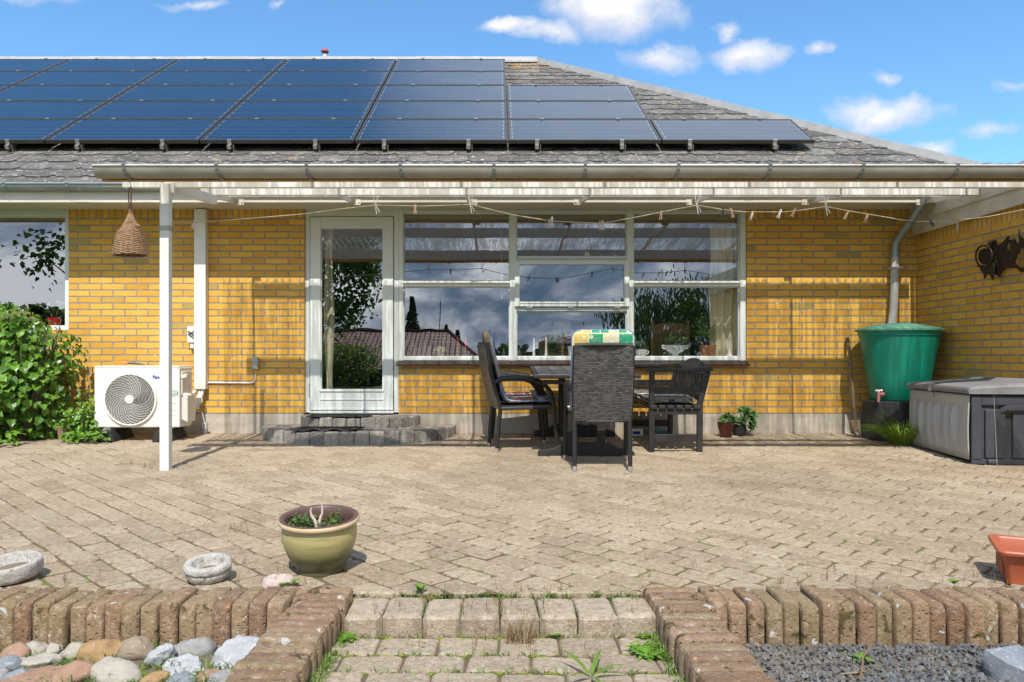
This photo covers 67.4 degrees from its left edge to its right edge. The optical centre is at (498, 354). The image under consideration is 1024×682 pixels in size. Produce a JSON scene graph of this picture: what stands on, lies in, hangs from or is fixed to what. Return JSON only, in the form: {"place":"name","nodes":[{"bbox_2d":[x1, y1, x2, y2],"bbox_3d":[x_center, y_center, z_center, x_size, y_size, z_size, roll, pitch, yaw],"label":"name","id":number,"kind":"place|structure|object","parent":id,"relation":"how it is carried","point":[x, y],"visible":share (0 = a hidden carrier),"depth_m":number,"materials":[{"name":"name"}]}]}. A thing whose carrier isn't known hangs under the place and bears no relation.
{"place":"outdoors","nodes":[
{"label":"outdoors","id":0,"kind":"place"},
{"bbox_2d":[0,649,216,681],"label":"bed ground","id":1,"kind":"structure","parent":0,"point":[151,670],"depth_m":2.67,"materials":[{"name":"soil"}]},
{"bbox_2d":[0,655,21,671],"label":"field stone","id":2,"kind":"object","parent":1,"relation":"on","point":[10,662],"visible":0.56,"depth_m":2.58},
{"bbox_2d":[0,641,30,658],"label":"field stone","id":3,"kind":"object","parent":1,"relation":"on","point":[20,649],"visible":0.53,"depth_m":2.67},
{"bbox_2d":[0,665,62,681],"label":"field stone","id":4,"kind":"object","parent":1,"relation":"on","point":[33,674],"visible":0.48,"depth_m":2.48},
{"bbox_2d":[26,640,48,655],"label":"field stone","id":5,"kind":"object","parent":1,"relation":"on","point":[38,647],"visible":0.4,"depth_m":2.71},
{"bbox_2d":[20,652,63,668],"bbox_3d":[-1.577,1.059,2.632,0.158,0.059,0.085,-8,1,-9],"label":"field stone","id":6,"kind":"object","parent":1,"relation":"on","point":[45,658],"visible":0.7,"depth_m":2.61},
{"bbox_2d":[60,642,83,659],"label":"field stone","id":7,"kind":"object","parent":1,"relation":"on","point":[70,650],"visible":0.54,"depth_m":2.70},
{"bbox_2d":[52,660,93,681],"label":"field stone","id":8,"kind":"object","parent":1,"relation":"on","point":[78,670],"visible":0.8,"depth_m":2.50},
{"bbox_2d":[76,639,121,662],"bbox_3d":[-1.403,1.049,2.708,0.151,0.090,0.114,-5,20,-16],"label":"field stone","id":9,"kind":"object","parent":1,"relation":"on","point":[94,650],"visible":0.51,"depth_m":2.68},
{"bbox_2d":[90,656,142,681],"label":"field stone","id":10,"kind":"object","parent":1,"relation":"on","point":[118,669],"visible":0.97,"depth_m":2.52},
{"bbox_2d":[115,636,154,660],"bbox_3d":[-1.294,1.042,2.725,0.147,0.091,0.104,4,5,-6],"label":"field stone","id":11,"kind":"object","parent":1,"relation":"on","point":[140,647],"visible":0.78,"depth_m":2.69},
{"bbox_2d":[139,670,168,681],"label":"field stone","id":12,"kind":"object","parent":1,"relation":"on","point":[155,675],"visible":0.95,"depth_m":2.50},
{"bbox_2d":[142,643,176,666],"bbox_3d":[-1.181,1.054,2.662,0.147,0.072,0.087,-35,0,9],"label":"field stone","id":13,"kind":"object","parent":1,"relation":"on","point":[165,651],"visible":0.68,"depth_m":2.63,"materials":[{"name":"stone"}]},
{"bbox_2d":[0,586,352,681],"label":"brick edging","id":14,"kind":"object","parent":1,"relation":"on","point":[296,629],"visible":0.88,"depth_m":2.79,"materials":[{"name":"brick"}]},
{"bbox_2d":[166,670,196,681],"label":"field stone","id":15,"kind":"object","parent":1,"relation":"on","point":[183,677],"visible":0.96,"depth_m":2.49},
{"bbox_2d":[161,654,203,675],"bbox_3d":[-1.063,1.058,2.598,0.147,0.052,0.128,-1,20,11],"label":"field stone","id":16,"kind":"object","parent":1,"relation":"on","point":[189,662],"visible":0.56,"depth_m":2.59,"materials":[{"name":"stone"}]},
{"bbox_2d":[174,637,216,656],"bbox_3d":[-1.091,1.050,2.746,0.162,0.071,0.105,3,6,-25],"label":"field stone","id":17,"kind":"object","parent":1,"relation":"on","point":[201,646],"visible":0.64,"depth_m":2.73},
{"bbox_2d":[207,669,230,681],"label":"field stone","id":18,"kind":"object","parent":1,"relation":"on","point":[222,675],"visible":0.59,"depth_m":2.49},
{"bbox_2d":[210,634,259,669],"bbox_3d":[-0.907,1.052,2.677,0.234,0.096,0.196,-5,17,6],"label":"field stone","id":19,"kind":"object","parent":1,"relation":"on","point":[233,651],"visible":0.47,"depth_m":2.65,"materials":[{"name":"stone"}]},
{"bbox_2d":[43,534,937,676],"bbox_3d":[-0.387,0.996,3.052,9.581,0.172,1.743,0,0,0],"label":"joint moss","id":20,"kind":"object","parent":1,"relation":"on","point":[498,673],"visible":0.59,"depth_m":2.59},
{"bbox_2d":[311,637,683,681],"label":"path","id":21,"kind":"structure","parent":0,"point":[423,666],"depth_m":2.53,"materials":[{"name":"concrete"}]},
{"bbox_2d":[8,439,1008,659],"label":"dry weeds","id":22,"kind":"object","parent":21,"relation":"on","point":[529,637],"visible":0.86,"depth_m":2.93,"materials":[{"name":"plant"}]},
{"bbox_2d":[623,639,665,662],"bbox_3d":[0.506,1.000,2.590,0.147,0.035,0.147,0,0,-42],"label":"dandelion","id":23,"kind":"object","parent":21,"relation":"on","point":[648,653],"visible":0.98,"depth_m":2.60,"materials":[{"name":"green plant"}]},
{"bbox_2d":[336,626,672,681],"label":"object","id":24,"kind":"structure","parent":0,"point":[466,660],"depth_m":2.57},
{"bbox_2d":[562,649,622,681],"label":"weed","id":25,"kind":"object","parent":24,"relation":"on","point":[595,661],"visible":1,"depth_m":2.42,"materials":[{"name":"green plant"}]},
{"bbox_2d":[0,433,1023,604],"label":"terrace paving","id":26,"kind":"structure","parent":0,"point":[476,491],"depth_m":4.42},
{"bbox_2d":[0,550,43,585],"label":"stone bowl","id":27,"kind":"object","parent":26,"relation":"on","point":[18,566],"visible":1,"depth_m":3.17,"materials":[{"name":"stone"}]},
{"bbox_2d":[54,389,119,443],"bbox_3d":[-3.894,0.583,7.385,0.575,0.516,0.665,0,0,0],"label":"ivy plant","id":28,"kind":"object","parent":26,"relation":"on","point":[76,421],"visible":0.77,"depth_m":7.27,"materials":[{"name":"green plant"}]},
{"bbox_2d":[95,365,194,441],"bbox_3d":[-3.402,0.463,7.415,0.855,0.712,0.420,0,0,0],"label":"heat pump","id":29,"kind":"object","parent":26,"relation":"on","point":[127,397],"visible":0.81,"depth_m":7.28,"materials":[{"name":"white metal"}]},
{"bbox_2d":[183,552,231,584],"bbox_3d":[-1.191,0.882,3.155,0.196,0.075,0.195,0,9,6],"label":"stone bowl","id":30,"kind":"object","parent":26,"relation":"on","point":[208,568],"visible":1,"depth_m":3.10,"materials":[{"name":"stone"}]},
{"bbox_2d":[262,573,294,587],"bbox_3d":[-0.885,0.909,3.094,0.130,0.038,0.106,0,3,-17],"label":"holed stone","id":31,"kind":"object","parent":26,"relation":"on","point":[274,579],"visible":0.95,"depth_m":3.07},
{"bbox_2d":[278,504,359,577],"bbox_3d":[-0.765,0.779,3.289,0.342,0.286,0.342,0,6,0],"label":"glazed pot","id":32,"kind":"object","parent":26,"relation":"on","point":[318,541],"visible":1,"depth_m":3.19,"materials":[{"name":"ceramic"}]},
{"bbox_2d":[262,415,455,445],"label":"door steps","id":33,"kind":"structure","parent":26,"relation":"on","point":[391,429],"depth_m":7.26,"materials":[{"name":"stone"}]},
{"bbox_2d":[289,426,364,431],"bbox_3d":[-1.605,0.695,7.230,0.651,0.043,0.271,0,0,0],"label":"doormat","id":34,"kind":"object","parent":33,"relation":"on","point":[326,428],"visible":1,"depth_m":7.13,"materials":[{"name":"rubber"}]},
{"bbox_2d":[306,413,373,416],"bbox_3d":[-1.555,0.598,7.580,0.610,0.019,0.290,0,0,0],"label":"doormat","id":35,"kind":"object","parent":33,"relation":"on","point":[341,415],"visible":1,"depth_m":7.49,"materials":[{"name":"rubber"}]},
{"bbox_2d":[478,342,549,441],"bbox_3d":[0.138,0.344,7.461,0.640,0.954,0.538,-1,0,-4],"label":"wicker chair","id":36,"kind":"object","parent":26,"relation":"on","point":[541,387],"visible":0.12,"depth_m":7.23,"materials":[{"name":"wicker"}]},
{"bbox_2d":[477,342,558,451],"bbox_3d":[0.163,0.359,6.856,0.640,0.954,0.538,-1,0,-10],"label":"wicker chair","id":37,"kind":"object","parent":26,"relation":"on","point":[490,381],"visible":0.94,"depth_m":6.65,"materials":[{"name":"wicker"}]},
{"bbox_2d":[482,330,557,402],"bbox_3d":[0.182,0.105,6.859,0.611,0.644,0.472,-1,0,-10],"label":"seat cushion","id":38,"kind":"object","parent":37,"relation":"on","point":[487,337],"visible":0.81,"depth_m":6.65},
{"bbox_2d":[92,163,1023,470],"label":"patio canopy","id":39,"kind":"object","parent":26,"relation":"on","point":[216,181],"visible":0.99,"depth_m":5.71,"materials":[{"name":"plastic"}]},
{"bbox_2d":[108,182,148,257],"bbox_3d":[-2.680,-0.988,5.595,0.248,0.542,0.248,0,0,28],"label":"pendant lamp","id":40,"kind":"object","parent":39,"relation":"hanging from","point":[130,240],"visible":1,"depth_m":5.53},
{"bbox_2d":[102,186,1023,239],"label":"string lights","id":41,"kind":"object","parent":39,"relation":"attached to","point":[471,205],"visible":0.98,"depth_m":5.79},
{"bbox_2d":[530,366,640,456],"bbox_3d":[0.745,0.484,7.022,0.880,0.690,1.400,0,2,1],"label":"garden table","id":42,"kind":"object","parent":26,"relation":"on","point":[601,447],"visible":0.41,"depth_m":6.41,"materials":[{"name":"black paint"}]},
{"bbox_2d":[563,343,635,470],"bbox_3d":[0.779,0.381,5.917,0.538,0.954,0.640,0,1,1],"label":"wicker chair","id":43,"kind":"object","parent":26,"relation":"on","point":[602,386],"visible":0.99,"depth_m":5.66,"materials":[{"name":"wicker"}]},
{"bbox_2d":[567,329,634,410],"bbox_3d":[0.779,0.128,5.937,0.472,0.644,0.611,0,1,2],"label":"seat cushion","id":44,"kind":"object","parent":43,"relation":"on","point":[603,336],"visible":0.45,"depth_m":5.63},
{"bbox_2d":[632,358,713,451],"bbox_3d":[1.558,0.427,7.170,0.574,0.795,1.200,0,1,0],"label":"garden chair","id":45,"kind":"object","parent":26,"relation":"on","point":[690,376],"visible":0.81,"depth_m":6.60,"materials":[{"name":"black paint"}]},
{"bbox_2d":[638,394,694,402],"bbox_3d":[1.505,0.390,6.904,0.410,0.066,0.510,0,1,0],"label":"bench cushion","id":46,"kind":"object","parent":45,"relation":"on","point":[670,398],"visible":0.82,"depth_m":6.69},
{"bbox_2d":[717,411,738,437],"bbox_3d":[2.266,0.686,7.600,0.216,0.260,0.180,0,1,0],"label":"succulent pot","id":47,"kind":"object","parent":26,"relation":"on","point":[725,428],"visible":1,"depth_m":7.56,"materials":[{"name":"ceramic"}]},
{"bbox_2d":[729,405,758,435],"bbox_3d":[2.450,0.657,7.691,0.324,0.313,0.179,0,1,0],"label":"succulent pot","id":48,"kind":"object","parent":26,"relation":"on","point":[748,413],"visible":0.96,"depth_m":7.66,"materials":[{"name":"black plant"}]},
{"bbox_2d":[845,337,860,437],"bbox_3d":[3.552,0.327,7.709,0.146,1.006,0.321,0,0,0],"label":"spade","id":49,"kind":"object","parent":26,"relation":"on","point":[854,414],"visible":0.94,"depth_m":7.64,"materials":[{"name":"brown wood"}]},
{"bbox_2d":[860,399,909,440],"bbox_3d":[3.895,0.630,7.470,0.656,0.375,0.656,0,0,0],"label":"barrel stand","id":50,"kind":"object","parent":26,"relation":"on","point":[897,410],"visible":0.34,"depth_m":7.29,"materials":[{"name":"black plastic"}]},
{"bbox_2d":[854,323,944,401],"bbox_3d":[3.895,0.072,7.470,0.784,0.759,0.784,0,0,0],"label":"water barrel","id":51,"kind":"object","parent":50,"relation":"on","point":[897,357],"visible":0.95,"depth_m":7.22,"materials":[{"name":"green plastic"}]},
{"bbox_2d":[846,411,929,444],"bbox_3d":[3.628,0.659,6.967,1.187,0.340,0.958,0,0,0],"label":"grass tuft","id":52,"kind":"object","parent":26,"relation":"on","point":[905,435],"visible":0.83,"depth_m":6.99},
{"bbox_2d":[906,376,1023,464],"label":"storage box","id":53,"kind":"object","parent":26,"relation":"on","point":[955,417],"visible":1,"depth_m":6.01,"materials":[{"name":"grey plastic"}]},
{"bbox_2d":[988,534,1023,584],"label":"window box planter","id":54,"kind":"object","parent":26,"relation":"on","point":[1009,557],"visible":1,"depth_m":3.11,"materials":[{"name":"plastic"}]},
{"bbox_2d":[0,435,1023,594],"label":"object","id":55,"kind":"structure","parent":0,"point":[459,566],"depth_m":3.69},
{"bbox_2d":[0,301,88,445],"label":"hydrangea bush","id":56,"kind":"object","parent":55,"relation":"on","point":[39,370],"visible":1,"depth_m":7.27,"materials":[{"name":"green plant"}]},
{"bbox_2d":[0,432,1010,681],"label":"joint grass","id":57,"kind":"structure","parent":55,"relation":"on","point":[344,640],"depth_m":2.60,"materials":[{"name":"plant"}]},
{"bbox_2d":[0,0,1023,163],"label":"sky","id":58,"kind":"structure","parent":0,"point":[943,76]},
{"bbox_2d":[744,642,1023,681],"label":"gravel ground","id":59,"kind":"structure","parent":0,"point":[868,665],"depth_m":2.64,"materials":[{"name":"gravel"}]},
{"bbox_2d":[981,644,1023,681],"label":"boulder","id":60,"kind":"object","parent":59,"relation":"on","point":[1004,663],"visible":0.88,"depth_m":2.49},
{"bbox_2d":[910,161,1023,379],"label":"brick wing","id":61,"kind":"structure","parent":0,"point":[970,309],"depth_m":6.96,"materials":[{"name":"brick"}]},
{"bbox_2d":[975,229,1023,279],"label":"wall sculpture","id":62,"kind":"object","parent":61,"relation":"attached to","point":[1002,256],"depth_m":6.51,"materials":[{"name":"black metal"}]},
{"bbox_3d":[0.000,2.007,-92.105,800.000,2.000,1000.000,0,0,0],"label":"lawn ground","id":63,"kind":"structure","parent":0,"visible":0},
{"bbox_2d":[0,56,984,433],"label":"brick house","id":64,"kind":"structure","parent":63,"relation":"on","point":[816,286],"depth_m":7.89,"materials":[{"name":"brick"}]},
{"bbox_2d":[4,139,16,151],"bbox_3d":[-5.173,-3.287,9.864,0.096,0.159,4.119,0,32,0],"label":"mounting rail","id":65,"kind":"object","parent":64,"relation":"attached to","point":[8,145],"visible":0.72,"depth_m":8.14,"materials":[{"name":"metal"}]},
{"bbox_2d":[0,118,77,143],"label":"solar panel","id":66,"kind":"object","parent":65,"relation":"attached to","point":[27,131],"visible":0.8,"depth_m":8.46,"materials":[{"name":"glass"}]},
{"bbox_2d":[0,99,108,119],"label":"solar panel","id":67,"kind":"object","parent":65,"relation":"attached to","point":[77,109],"visible":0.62,"depth_m":9.16,"materials":[{"name":"glass"}]},
{"bbox_2d":[0,84,134,100],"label":"solar panel","id":68,"kind":"object","parent":65,"relation":"attached to","point":[44,92],"visible":0.77,"depth_m":9.85,"materials":[{"name":"glass"}]},
{"bbox_2d":[14,70,157,84],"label":"solar panel","id":69,"kind":"object","parent":65,"relation":"attached to","point":[72,77],"visible":0.72,"depth_m":10.50,"materials":[{"name":"glass"}]},
{"bbox_2d":[45,58,177,70],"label":"solar panel","id":70,"kind":"object","parent":65,"relation":"attached to","point":[97,64],"visible":0.73,"depth_m":11.18,"materials":[{"name":"glass"}]},
{"bbox_2d":[0,70,42,84],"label":"solar panel","id":71,"kind":"object","parent":64,"relation":"attached to","point":[11,77],"visible":0.67,"depth_m":10.60,"materials":[{"name":"glass"}]},
{"bbox_2d":[0,58,68,70],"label":"solar panel","id":72,"kind":"object","parent":64,"relation":"attached to","point":[44,64],"visible":0.65,"depth_m":11.24,"materials":[{"name":"glass"}]},
{"bbox_2d":[0,209,68,329],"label":"window","id":73,"kind":"structure","parent":64,"relation":"in","point":[7,216],"depth_m":7.92,"materials":[{"name":"paint"}]},
{"bbox_2d":[44,300,64,324],"bbox_3d":[-4.698,-0.432,8.126,0.264,0.286,0.188,0,0,0],"label":"flower pot","id":74,"kind":"object","parent":64,"relation":"on","point":[58,309],"visible":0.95,"depth_m":8.10,"materials":[{"name":"ceramic"}]},
{"bbox_2d":[74,139,85,151],"bbox_3d":[-4.433,-3.287,9.864,0.096,0.159,4.119,0,32,0],"label":"mounting rail","id":75,"kind":"object","parent":64,"relation":"attached to","point":[77,145],"visible":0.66,"depth_m":8.14,"materials":[{"name":"metal"}]},
{"bbox_2d":[45,118,220,143],"bbox_3d":[-3.989,-2.480,8.480,1.623,0.054,0.813,0,32,0],"label":"solar panel","id":76,"kind":"object","parent":75,"relation":"attached to","point":[138,131],"visible":0.88,"depth_m":8.40,"materials":[{"name":"glass"}]},
{"bbox_2d":[81,99,240,119],"bbox_3d":[-3.989,-2.917,9.167,1.623,0.053,0.813,0,32,0],"label":"solar panel","id":77,"kind":"object","parent":75,"relation":"attached to","point":[210,109],"visible":0.77,"depth_m":9.12,"materials":[{"name":"glass"}]},
{"bbox_2d":[111,84,258,101],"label":"solar panel","id":78,"kind":"object","parent":75,"relation":"attached to","point":[230,92],"visible":0.77,"depth_m":9.80,"materials":[{"name":"glass"}]},
{"bbox_2d":[137,70,273,84],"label":"solar panel","id":79,"kind":"object","parent":75,"relation":"attached to","point":[187,77],"visible":0.77,"depth_m":10.50,"materials":[{"name":"glass"}]},
{"bbox_2d":[160,58,286,70],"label":"solar panel","id":80,"kind":"object","parent":75,"relation":"attached to","point":[206,64],"visible":0.72,"depth_m":11.18,"materials":[{"name":"glass"}]},
{"bbox_2d":[187,209,208,433],"bbox_3d":[-3.059,-0.339,7.751,0.174,2.291,0.323,0,0,24],"label":"cable duct","id":81,"kind":"object","parent":64,"relation":"attached to","point":[201,307],"visible":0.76,"depth_m":7.80,"materials":[{"name":"white paint"}]},
{"bbox_2d":[227,139,235,151],"bbox_3d":[-2.823,-3.287,9.864,0.096,0.159,4.119,0,32,0],"label":"mounting rail","id":82,"kind":"object","parent":64,"relation":"attached to","point":[230,145],"visible":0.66,"depth_m":8.14,"materials":[{"name":"metal"}]},
{"bbox_2d":[200,118,364,143],"bbox_3d":[-2.348,-2.480,8.480,1.629,0.054,0.813,0,32,0],"label":"solar panel","id":83,"kind":"object","parent":82,"relation":"attached to","point":[287,131],"visible":0.94,"depth_m":8.40,"materials":[{"name":"glass"}]},
{"bbox_2d":[223,99,373,119],"bbox_3d":[-2.348,-2.917,9.167,1.629,0.053,0.813,0,32,0],"label":"solar panel","id":84,"kind":"object","parent":82,"relation":"attached to","point":[275,109],"visible":0.81,"depth_m":9.12,"materials":[{"name":"glass"}]},
{"bbox_2d":[243,84,382,102],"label":"solar panel","id":85,"kind":"object","parent":82,"relation":"attached to","point":[290,92],"visible":0.79,"depth_m":9.80,"materials":[{"name":"glass"}]},
{"bbox_2d":[260,70,389,85],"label":"solar panel","id":86,"kind":"object","parent":82,"relation":"attached to","point":[303,77],"visible":0.74,"depth_m":10.50,"materials":[{"name":"glass"}]},
{"bbox_2d":[276,58,395,71],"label":"solar panel","id":87,"kind":"object","parent":82,"relation":"attached to","point":[315,64],"visible":0.77,"depth_m":11.18,"materials":[{"name":"glass"}]},
{"bbox_2d":[208,357,258,383],"bbox_3d":[-2.732,0.162,7.866,0.551,0.279,0.054,0,0,0],"label":"wall socket","id":88,"kind":"object","parent":64,"relation":"attached to","point":[255,362],"depth_m":7.88,"materials":[{"name":"grey plastic"}]},
{"bbox_2d":[323,229,334,388],"bbox_3d":[-1.793,-0.428,8.135,0.118,2.030,0.059,0,0,0],"label":"curtain","id":89,"kind":"object","parent":64,"relation":"hanging from","point":[329,317],"visible":0.8,"depth_m":8.13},
{"bbox_2d":[309,217,393,409],"bbox_3d":[-1.516,-0.423,7.932,0.867,1.989,0.076,0,0,0],"label":"door","id":90,"kind":"structure","parent":64,"relation":"in","point":[320,399],"depth_m":7.90,"materials":[{"name":"paint"}]},
{"bbox_2d":[466,139,472,150],"bbox_3d":[-0.290,-3.287,9.864,0.096,0.159,4.119,0,32,0],"label":"mounting rail","id":91,"kind":"object","parent":64,"relation":"attached to","point":[468,145],"visible":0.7,"depth_m":8.13,"materials":[{"name":"metal"}]},
{"bbox_2d":[355,118,507,143],"bbox_3d":[-0.710,-2.480,8.480,1.616,0.054,0.813,0,32,0],"label":"solar panel","id":92,"kind":"object","parent":91,"relation":"attached to","point":[434,131],"visible":1,"depth_m":8.40,"materials":[{"name":"glass"}]},
{"bbox_2d":[366,99,506,118],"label":"solar panel","id":93,"kind":"object","parent":91,"relation":"attached to","point":[408,109],"visible":0.83,"depth_m":9.12,"materials":[{"name":"glass"}]},
{"bbox_2d":[376,84,505,100],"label":"solar panel","id":94,"kind":"object","parent":91,"relation":"attached to","point":[414,92],"visible":0.82,"depth_m":9.80,"materials":[{"name":"glass"}]},
{"bbox_2d":[384,70,505,84],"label":"solar panel","id":95,"kind":"object","parent":91,"relation":"attached to","point":[419,77],"visible":0.77,"depth_m":10.50,"materials":[{"name":"glass"}]},
{"bbox_2d":[391,58,504,70],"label":"solar panel","id":96,"kind":"object","parent":91,"relation":"attached to","point":[424,64],"visible":0.93,"depth_m":11.18,"materials":[{"name":"glass"}]},
{"bbox_2d":[535,139,540,151],"bbox_3d":[0.437,-2.851,9.178,0.096,0.159,2.492,0,32,0],"label":"mounting rail","id":97,"kind":"object","parent":64,"relation":"attached to","point":[536,143],"visible":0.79,"depth_m":8.13,"materials":[{"name":"metal"}]},
{"bbox_2d":[506,84,637,100],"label":"solar panel","id":98,"kind":"object","parent":97,"relation":"attached to","point":[600,92],"visible":0.79,"depth_m":9.80,"materials":[{"name":"glass"}]},
{"bbox_2d":[507,99,648,118],"bbox_3d":[0.917,-2.917,9.167,1.619,0.053,0.813,0,32,0],"label":"solar panel","id":99,"kind":"object","parent":97,"relation":"attached to","point":[607,109],"visible":0.85,"depth_m":9.12,"materials":[{"name":"glass"}]},
{"bbox_2d":[508,118,660,143],"bbox_3d":[0.917,-2.480,8.480,1.619,0.054,0.813,0,32,0],"label":"solar panel","id":100,"kind":"object","parent":97,"relation":"attached to","point":[582,131],"visible":1,"depth_m":8.40,"materials":[{"name":"glass"}]},
{"bbox_2d":[537,353,570,360],"bbox_3d":[0.720,0.288,9.043,0.520,0.625,0.405,0,0,0],"label":"cabinet","id":101,"kind":"object","parent":64,"relation":"on","point":[552,354],"visible":0.12,"depth_m":8.85,"materials":[{"name":"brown wood"}]},
{"bbox_2d":[547,321,572,351],"bbox_3d":[0.747,-0.213,8.945,0.377,0.361,0.377,0,0,0],"label":"table lamp","id":102,"kind":"object","parent":101,"relation":"on","point":[561,329],"visible":0.69,"depth_m":8.85,"materials":[{"name":"white fabric"}]},
{"bbox_2d":[396,209,749,365],"bbox_3d":[0.763,-0.691,8.094,3.611,1.614,0.522,0,0,0],"label":"window","id":103,"kind":"structure","parent":64,"relation":"in","point":[406,216],"depth_m":7.92,"materials":[{"name":"paint"}]},
{"bbox_2d":[650,319,689,361],"bbox_3d":[1.930,0.098,8.850,0.440,1.007,0.450,0,0,0],"label":"dining chair","id":104,"kind":"object","parent":64,"relation":"on","point":[659,332],"visible":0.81,"depth_m":8.63,"materials":[{"name":"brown wood"}]},
{"bbox_2d":[661,334,688,355],"bbox_3d":[1.881,-0.102,8.142,0.311,0.257,0.232,0,0,26],"label":"planted flower bowl","id":105,"kind":"object","parent":64,"relation":"on","point":[675,350],"visible":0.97,"depth_m":8.10,"materials":[{"name":"white ceramic"}]},
{"bbox_2d":[685,139,693,151],"bbox_3d":[2.057,-2.414,8.492,0.096,0.159,0.865,0,32,0],"label":"mounting rail","id":106,"kind":"object","parent":64,"relation":"attached to","point":[689,145],"visible":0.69,"depth_m":8.13,"materials":[{"name":"metal"}]},
{"bbox_2d":[650,118,814,143],"bbox_3d":[2.546,-2.480,8.480,1.612,0.054,0.813,0,32,0],"label":"solar panel","id":107,"kind":"object","parent":106,"relation":"attached to","point":[728,131],"visible":0.93,"depth_m":8.40,"materials":[{"name":"glass"}]},
{"bbox_2d":[692,316,718,355],"bbox_3d":[2.176,-0.204,8.117,0.331,0.461,0.231,0,0,0],"label":"potted plant","id":108,"kind":"object","parent":64,"relation":"on","point":[706,350],"visible":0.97,"depth_m":8.07,"materials":[{"name":"green plant"}]},
{"bbox_2d":[708,224,736,355],"bbox_3d":[2.400,-0.708,8.170,0.333,1.470,0.059,0,0,0],"label":"curtain","id":109,"kind":"object","parent":64,"relation":"hanging from","point":[723,301],"visible":0.85,"depth_m":8.17,"materials":[{"name":"fabric"}]},
{"bbox_2d":[344,597,655,638],"bbox_3d":[0.006,1.008,2.873,1.133,0.145,0.231,0,0,0],"label":"stone step","id":110,"kind":"object","parent":63,"relation":"on","point":[439,618],"visible":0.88,"depth_m":2.77,"materials":[{"name":"stone"}]},
{"bbox_2d":[643,585,1023,681],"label":"brick edging","id":111,"kind":"object","parent":63,"relation":"on","point":[706,633],"visible":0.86,"depth_m":2.79,"materials":[{"name":"brick"}]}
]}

